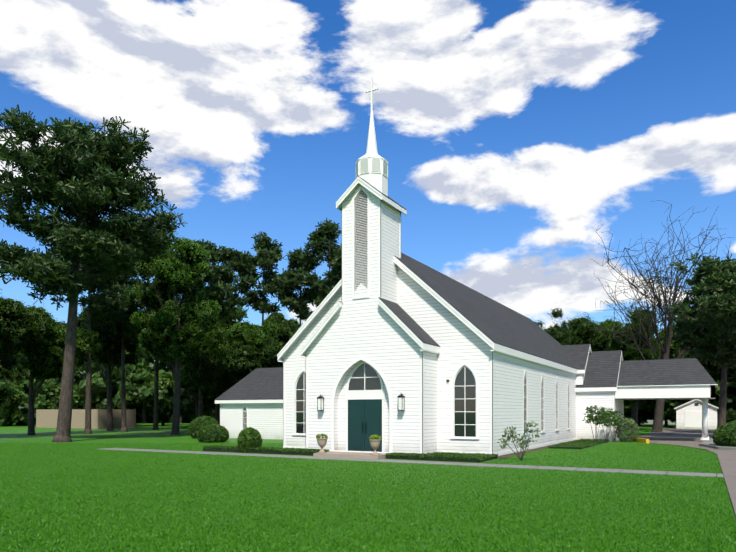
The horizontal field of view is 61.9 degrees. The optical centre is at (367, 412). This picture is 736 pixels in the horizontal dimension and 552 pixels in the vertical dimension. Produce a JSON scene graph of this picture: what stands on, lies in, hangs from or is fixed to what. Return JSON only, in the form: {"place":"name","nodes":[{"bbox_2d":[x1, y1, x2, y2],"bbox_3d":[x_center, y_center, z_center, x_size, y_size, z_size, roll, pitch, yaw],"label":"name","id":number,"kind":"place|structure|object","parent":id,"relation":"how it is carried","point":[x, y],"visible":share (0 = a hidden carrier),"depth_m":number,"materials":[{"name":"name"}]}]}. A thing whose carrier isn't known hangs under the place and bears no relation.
{"place":"outdoors","nodes":[
{"label":"outdoors","id":0,"kind":"place"},
{"bbox_2d":[36,409,135,428],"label":"building","id":1,"kind":"structure","parent":0,"point":[46,418],"depth_m":81.47,"materials":[{"name":"beige"}]},
{"bbox_2d":[0,423,735,551],"bbox_3d":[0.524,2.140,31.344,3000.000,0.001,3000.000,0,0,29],"label":"ground","id":2,"kind":"structure","parent":0,"point":[141,434],"depth_m":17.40,"materials":[{"name":"green plant"}]},
{"bbox_2d":[0,379,27,426],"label":"tree","id":3,"kind":"object","parent":2,"relation":"on","point":[5,419],"visible":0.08,"depth_m":91.35,"materials":[{"name":"green plant"}]},
{"bbox_2d":[0,374,50,424],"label":"tree","id":4,"kind":"object","parent":2,"relation":"on","point":[23,386],"visible":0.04,"depth_m":97.17,"materials":[{"name":"green plant"}]},
{"bbox_2d":[0,288,52,416],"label":"tree","id":5,"kind":"object","parent":2,"relation":"on","point":[18,322],"depth_m":50.41,"materials":[{"name":"green plant"}]},
{"bbox_2d":[9,379,58,423],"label":"tree","id":6,"kind":"object","parent":2,"relation":"on","point":[18,413],"visible":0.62,"depth_m":92.72,"materials":[{"name":"green plant"}]},
{"bbox_2d":[8,305,102,434],"bbox_3d":[-31.238,-4.041,58.709,8.065,12.798,10.469,0,0,29],"label":"tree","id":7,"kind":"object","parent":2,"relation":"on","point":[41,360],"depth_m":57.79,"materials":[{"name":"green plant"}]},
{"bbox_2d":[46,366,85,408],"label":"tree","id":8,"kind":"object","parent":2,"relation":"on","point":[79,375],"visible":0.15,"depth_m":95.81,"materials":[{"name":"green plant"}]},
{"bbox_2d":[45,215,131,433],"bbox_3d":[-27.453,-8.737,60.074,11.296,22.165,8.550,0,0,72],"label":"pine","id":9,"kind":"object","parent":2,"relation":"on","point":[104,299],"depth_m":60.08,"materials":[{"name":"green plant"}]},
{"bbox_2d":[0,104,187,441],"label":"pine","id":10,"kind":"object","parent":2,"relation":"on","point":[49,185],"depth_m":41.66,"materials":[{"name":"green plant"}]},
{"bbox_2d":[58,372,133,408],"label":"tree","id":11,"kind":"object","parent":2,"relation":"on","point":[79,401],"visible":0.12,"depth_m":91.59,"materials":[{"name":"green plant"}]},
{"bbox_2d":[58,304,142,430],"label":"tree","id":12,"kind":"object","parent":2,"relation":"on","point":[104,355],"depth_m":67.84,"materials":[{"name":"green plant"}]},
{"bbox_2d":[13,379,214,422],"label":"forest wall","id":13,"kind":"structure","parent":2,"relation":"on","point":[189,418],"depth_m":119.07,"materials":[{"name":"green plant"}]},
{"bbox_2d":[13,352,27,359],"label":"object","id":14,"kind":"object","parent":13,"relation":"attached to","point":[20,356],"depth_m":115.37,"materials":[{"name":"green plant"}]},
{"bbox_2d":[81,356,151,378],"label":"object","id":15,"kind":"object","parent":13,"relation":"on","point":[94,368],"visible":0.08,"depth_m":112.25,"materials":[{"name":"green plant"}]},
{"bbox_2d":[76,364,168,412],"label":"tree","id":16,"kind":"object","parent":13,"relation":"on","point":[139,385],"depth_m":89.59,"materials":[{"name":"green plant"}]},
{"bbox_2d":[125,340,168,423],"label":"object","id":17,"kind":"object","parent":13,"relation":"on","point":[149,364],"depth_m":110.91,"materials":[{"name":"green plant"}]},
{"bbox_2d":[147,369,183,425],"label":"tree","id":18,"kind":"object","parent":13,"relation":"on","point":[166,380],"depth_m":96.73,"materials":[{"name":"green plant"}]},
{"bbox_2d":[168,389,214,416],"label":"tree","id":19,"kind":"object","parent":13,"relation":"on","point":[187,404],"depth_m":88.22,"materials":[{"name":"green plant"}]},
{"bbox_2d":[167,317,230,417],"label":"tree","id":20,"kind":"object","parent":13,"relation":"on","point":[207,401],"depth_m":79.24,"materials":[{"name":"green plant"}]},
{"bbox_2d":[180,304,248,424],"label":"tree","id":21,"kind":"object","parent":13,"relation":"on","point":[189,372],"depth_m":69.90,"materials":[{"name":"green plant"}]},
{"bbox_2d":[205,333,282,394],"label":"tree","id":22,"kind":"object","parent":13,"relation":"on","point":[268,351],"depth_m":65.14,"materials":[{"name":"green plant"}]},
{"bbox_2d":[97,264,163,431],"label":"pine","id":23,"kind":"object","parent":2,"relation":"on","point":[113,317],"depth_m":65.97,"materials":[{"name":"green plant"}]},
{"bbox_2d":[130,246,178,429],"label":"pine","id":24,"kind":"object","parent":2,"relation":"on","point":[156,398],"depth_m":74.00,"materials":[{"name":"brown plant"}]},
{"bbox_2d":[122,229,221,434],"bbox_3d":[-18.544,-7.767,58.715,10.697,20.264,8.041,0,0,29],"label":"tree","id":25,"kind":"object","parent":2,"relation":"on","point":[157,337],"depth_m":57.67,"materials":[{"name":"green plant"}]},
{"bbox_2d":[188,416,218,438],"bbox_3d":[-13.374,1.264,50.115,2.698,2.058,2.481,0,0,29],"label":"shrub","id":26,"kind":"object","parent":2,"relation":"on","point":[193,424],"depth_m":49.44,"materials":[{"name":"green plant"}]},
{"bbox_2d":[187,239,234,416],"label":"pine","id":27,"kind":"object","parent":2,"relation":"on","point":[220,291],"depth_m":69.06,"materials":[{"name":"green plant"}]},
{"bbox_2d":[196,424,229,442],"bbox_3d":[-10.989,1.545,43.516,2.480,1.480,2.180,0,0,29],"label":"shrub","id":28,"kind":"object","parent":2,"relation":"on","point":[202,430],"depth_m":42.86,"materials":[{"name":"green plant"}]},
{"bbox_2d":[186,309,252,391],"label":"tree","id":29,"kind":"object","parent":2,"relation":"on","point":[216,363],"visible":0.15,"depth_m":70.03,"materials":[{"name":"green plant"}]},
{"bbox_2d":[207,245,257,321],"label":"pine","id":30,"kind":"object","parent":2,"relation":"on","point":[231,260],"depth_m":80.89,"materials":[{"name":"green plant"}]},
{"bbox_2d":[204,322,282,399],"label":"tree","id":31,"kind":"object","parent":2,"relation":"on","point":[250,335],"visible":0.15,"depth_m":68.40,"materials":[{"name":"green plant"}]},
{"bbox_2d":[237,427,262,452],"bbox_3d":[-6.280,1.494,32.513,1.392,1.450,1.382,0,0,29],"label":"shrub","id":32,"kind":"object","parent":2,"relation":"on","point":[247,430],"depth_m":32.13,"materials":[{"name":"green plant"}]},
{"bbox_2d":[221,405,282,439],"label":"wing","id":33,"kind":"structure","parent":2,"relation":"on","point":[266,421],"depth_m":48.83,"materials":[{"name":"white wood"}]},
{"bbox_2d":[236,231,286,323],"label":"pine","id":34,"kind":"object","parent":2,"relation":"on","point":[268,256],"depth_m":86.60,"materials":[{"name":"green plant"}]},
{"bbox_2d":[203,445,328,455],"bbox_3d":[-5.506,1.963,32.145,7.834,0.353,1.070,0,0,29],"label":"hedge","id":35,"kind":"object","parent":2,"relation":"on","point":[261,452],"depth_m":31.53,"materials":[{"name":"green plant"}]},
{"bbox_2d":[261,312,302,346],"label":"tree","id":36,"kind":"object","parent":2,"relation":"on","point":[286,328],"visible":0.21,"depth_m":73.85,"materials":[{"name":"green plant"}]},
{"bbox_2d":[267,246,323,324],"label":"pine","id":37,"kind":"object","parent":2,"relation":"on","point":[299,261],"depth_m":82.75,"materials":[{"name":"green plant"}]},
{"bbox_2d":[293,218,341,307],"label":"pine","id":38,"kind":"object","parent":2,"relation":"on","point":[319,241],"depth_m":79.36,"materials":[{"name":"green plant"}]},
{"bbox_2d":[306,283,436,453],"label":"entrance wall","id":39,"kind":"structure","parent":2,"relation":"on","point":[394,356],"depth_m":29.46,"materials":[{"name":"white wood"}]},
{"bbox_2d":[317,393,404,410],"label":"lanterns","id":40,"kind":"object","parent":39,"relation":"attached to","point":[401,402],"visible":1,"depth_m":28.61,"materials":[{"name":"glass"}]},
{"bbox_2d":[342,183,400,346],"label":"tower","id":41,"kind":"structure","parent":39,"relation":"on","point":[361,321],"depth_m":29.91,"materials":[{"name":"white wood"}]},
{"bbox_2d":[355,190,366,295],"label":"louvres","id":42,"kind":"object","parent":41,"relation":"attached to","point":[361,238],"visible":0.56,"depth_m":29.91,"materials":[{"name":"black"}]},
{"bbox_2d":[355,77,387,195],"bbox_3d":[0.191,-13.550,30.750,1.538,6.420,1.538,0,0,29],"label":"steeple","id":43,"kind":"object","parent":41,"relation":"on","point":[371,164],"visible":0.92,"depth_m":30.20,"materials":[{"name":"white paint"}]},
{"bbox_2d":[220,186,614,455],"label":"trim","id":44,"kind":"structure","parent":2,"relation":"on","point":[362,394],"depth_m":29.98,"materials":[{"name":"white wood"}]},
{"bbox_2d":[348,399,381,451],"bbox_3d":[-0.170,0.660,30.105,1.920,2.560,0.100,0,0,29],"label":"door","id":45,"kind":"structure","parent":44,"relation":"attached to","point":[364,420],"depth_m":30.11,"materials":[{"name":"teal wood"}]},
{"bbox_2d":[243,363,542,436],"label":"window","id":46,"kind":"structure","parent":44,"relation":"in","point":[464,381],"depth_m":29.77,"materials":[{"name":"glass"}]},
{"bbox_2d":[215,176,718,409],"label":"roof","id":47,"kind":"structure","parent":44,"relation":"on","point":[504,332],"depth_m":36.75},
{"bbox_2d":[615,358,717,399],"bbox_3d":[22.270,-2.465,45.695,6.530,2.950,5.950,0,0,29],"label":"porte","id":48,"kind":"object","parent":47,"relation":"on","point":[685,378],"visible":0.9,"depth_m":44.02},
{"bbox_2d":[101,428,735,515],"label":"paving","id":49,"kind":"object","parent":2,"relation":"on","point":[726,455],"visible":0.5,"depth_m":28.76,"materials":[{"name":"concrete"}]},
{"bbox_2d":[316,438,380,454],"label":"urns","id":50,"kind":"object","parent":49,"relation":"on","point":[374,444],"visible":0.96,"depth_m":28.61,"materials":[{"name":"stone"}]},
{"bbox_2d":[316,433,327,437],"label":"urn plant","id":51,"kind":"object","parent":50,"relation":"on","point":[322,435],"visible":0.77,"depth_m":29.35,"materials":[{"name":"green plant"}]},
{"bbox_2d":[369,435,380,439],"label":"urn plant","id":52,"kind":"object","parent":50,"relation":"on","point":[375,437],"visible":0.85,"depth_m":27.93,"materials":[{"name":"green plant"}]},
{"bbox_2d":[700,398,708,440],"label":"columns","id":53,"kind":"structure","parent":49,"relation":"on","point":[705,436],"depth_m":43.25,"materials":[{"name":"white paint"}]},
{"bbox_2d":[284,265,575,456],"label":"church wall","id":54,"kind":"structure","parent":2,"relation":"on","point":[453,337],"depth_m":30.24,"materials":[{"name":"white wood"}]},
{"bbox_2d":[385,452,485,462],"bbox_3d":[2.964,1.984,27.401,4.641,0.311,1.057,0,0,29],"label":"hedge","id":55,"kind":"object","parent":2,"relation":"on","point":[462,456],"depth_m":26.99,"materials":[{"name":"green plant"}]},
{"bbox_2d":[427,451,497,460],"bbox_3d":[4.265,1.995,28.182,3.136,0.289,1.915,0,0,29],"label":"bed","id":56,"kind":"object","parent":2,"relation":"on","point":[487,455],"depth_m":28.08,"materials":[{"name":"green plant"}]},
{"bbox_2d":[506,431,530,460],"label":"stems","id":57,"kind":"object","parent":2,"relation":"on","point":[522,455],"visible":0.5,"depth_m":26.88,"materials":[{"name":"brown plant"}]},
{"bbox_2d":[497,420,540,450],"bbox_3d":[6.672,1.013,26.971,1.952,1.416,0.918,0,0,36],"label":"shrub foliage","id":58,"kind":"object","parent":2,"relation":"on","point":[515,436],"visible":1,"depth_m":26.92,"materials":[{"name":"green plant"}]},
{"bbox_2d":[535,308,611,351],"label":"tree","id":59,"kind":"object","parent":2,"relation":"on","point":[564,334],"depth_m":76.48,"materials":[{"name":"green plant"}]},
{"bbox_2d":[548,438,609,448],"bbox_3d":[14.045,2.029,40.303,2.105,0.246,10.977,0,0,29],"label":"bed","id":60,"kind":"object","parent":2,"relation":"on","point":[581,442],"depth_m":37.98,"materials":[{"name":"green plant"}]},
{"bbox_2d":[590,412,599,442],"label":"stems","id":61,"kind":"object","parent":60,"relation":"on","point":[596,436],"visible":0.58,"depth_m":40.04,"materials":[{"name":"plant"}]},
{"bbox_2d":[582,405,607,425],"bbox_3d":[14.870,0.210,40.007,1.591,1.477,1.477,0,0,-16],"label":"foliage","id":62,"kind":"object","parent":61,"relation":"attached to","point":[590,416],"visible":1,"depth_m":39.89,"materials":[{"name":"green plant"}]},
{"bbox_2d":[576,365,623,440],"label":"wing wall","id":63,"kind":"structure","parent":2,"relation":"on","point":[584,430],"depth_m":45.59,"materials":[{"name":"white wood"}]},
{"bbox_2d":[602,416,610,442],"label":"stems","id":64,"kind":"object","parent":2,"relation":"on","point":[606,439],"visible":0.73,"depth_m":41.97,"materials":[{"name":"plant"}]},
{"bbox_2d":[594,408,619,426],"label":"foliage","id":65,"kind":"object","parent":64,"relation":"attached to","point":[611,415],"visible":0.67,"depth_m":41.79,"materials":[{"name":"green plant"}]},
{"bbox_2d":[603,410,624,428],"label":"foliage","id":66,"kind":"object","parent":64,"relation":"attached to","point":[621,421],"visible":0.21,"depth_m":43.40,"materials":[{"name":"green plant"}]},
{"bbox_2d":[615,418,638,441],"bbox_3d":[18.603,1.287,43.989,1.630,1.848,1.643,0,0,29],"label":"bush","id":67,"kind":"object","parent":2,"relation":"on","point":[624,434],"visible":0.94,"depth_m":43.64,"materials":[{"name":"green plant"}]},
{"bbox_2d":[624,405,643,425],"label":"tree","id":68,"kind":"object","parent":2,"relation":"on","point":[627,411],"visible":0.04,"depth_m":92.05,"materials":[{"name":"green plant"}]},
{"bbox_2d":[609,306,662,428],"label":"tree","id":69,"kind":"object","parent":2,"relation":"on","point":[629,354],"depth_m":73.03,"materials":[{"name":"green plant"}]},
{"bbox_2d":[582,200,733,431],"bbox_3d":[31.185,-9.211,63.400,20.157,23.194,16.387,0,0,29],"label":"bare deciduous tree","id":70,"kind":"object","parent":2,"relation":"on","point":[658,417],"depth_m":63.76,"materials":[{"name":"brown plant"}]},
{"bbox_2d":[638,399,681,425],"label":"tree","id":71,"kind":"object","parent":2,"relation":"on","point":[646,414],"depth_m":97.60,"materials":[{"name":"green plant"}]},
{"bbox_2d":[644,420,675,423],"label":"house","id":72,"kind":"structure","parent":2,"relation":"on","point":[651,421],"depth_m":109.27,"materials":[{"name":"white"}]},
{"bbox_2d":[638,380,718,423],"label":"tree","id":73,"kind":"object","parent":2,"relation":"on","point":[670,405],"depth_m":85.50,"materials":[{"name":"green plant"}]},
{"bbox_2d":[656,312,716,400],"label":"tree","id":74,"kind":"object","parent":2,"relation":"on","point":[673,354],"depth_m":80.96,"materials":[{"name":"green plant"}]},
{"bbox_2d":[676,400,716,428],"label":"shed","id":75,"kind":"structure","parent":2,"relation":"on","point":[688,415],"depth_m":78.25,"materials":[{"name":"white wood"}]},
{"bbox_2d":[667,253,735,427],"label":"tree","id":76,"kind":"object","parent":2,"relation":"on","point":[717,301],"depth_m":47.50,"materials":[{"name":"green plant"}]},
{"bbox_2d":[700,380,730,414],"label":"tree","id":77,"kind":"object","parent":2,"relation":"on","point":[710,401],"visible":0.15,"depth_m":89.98,"materials":[{"name":"green plant"}]},
{"bbox_2d":[712,422,735,446],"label":"hedge","id":78,"kind":"object","parent":2,"relation":"on","point":[720,441],"depth_m":35.22,"materials":[{"name":"green plant"}]},
{"bbox_2d":[714,383,735,422],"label":"tree","id":79,"kind":"object","parent":2,"relation":"on","point":[731,413],"visible":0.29,"depth_m":87.88,"materials":[{"name":"green plant"}]},
{"bbox_2d":[0,0,735,367],"label":"sky","id":80,"kind":"structure","parent":0,"point":[509,133],"materials":[{"name":"blue"}]},
{"bbox_2d":[595,318,619,350],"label":"tree","id":81,"kind":"object","parent":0,"point":[606,323],"depth_m":85.39,"materials":[{"name":"green plant"}]},
{"bbox_2d":[700,357,735,400],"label":"tree","id":82,"kind":"object","parent":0,"point":[715,370],"depth_m":76.36,"materials":[{"name":"green plant"}]}
]}

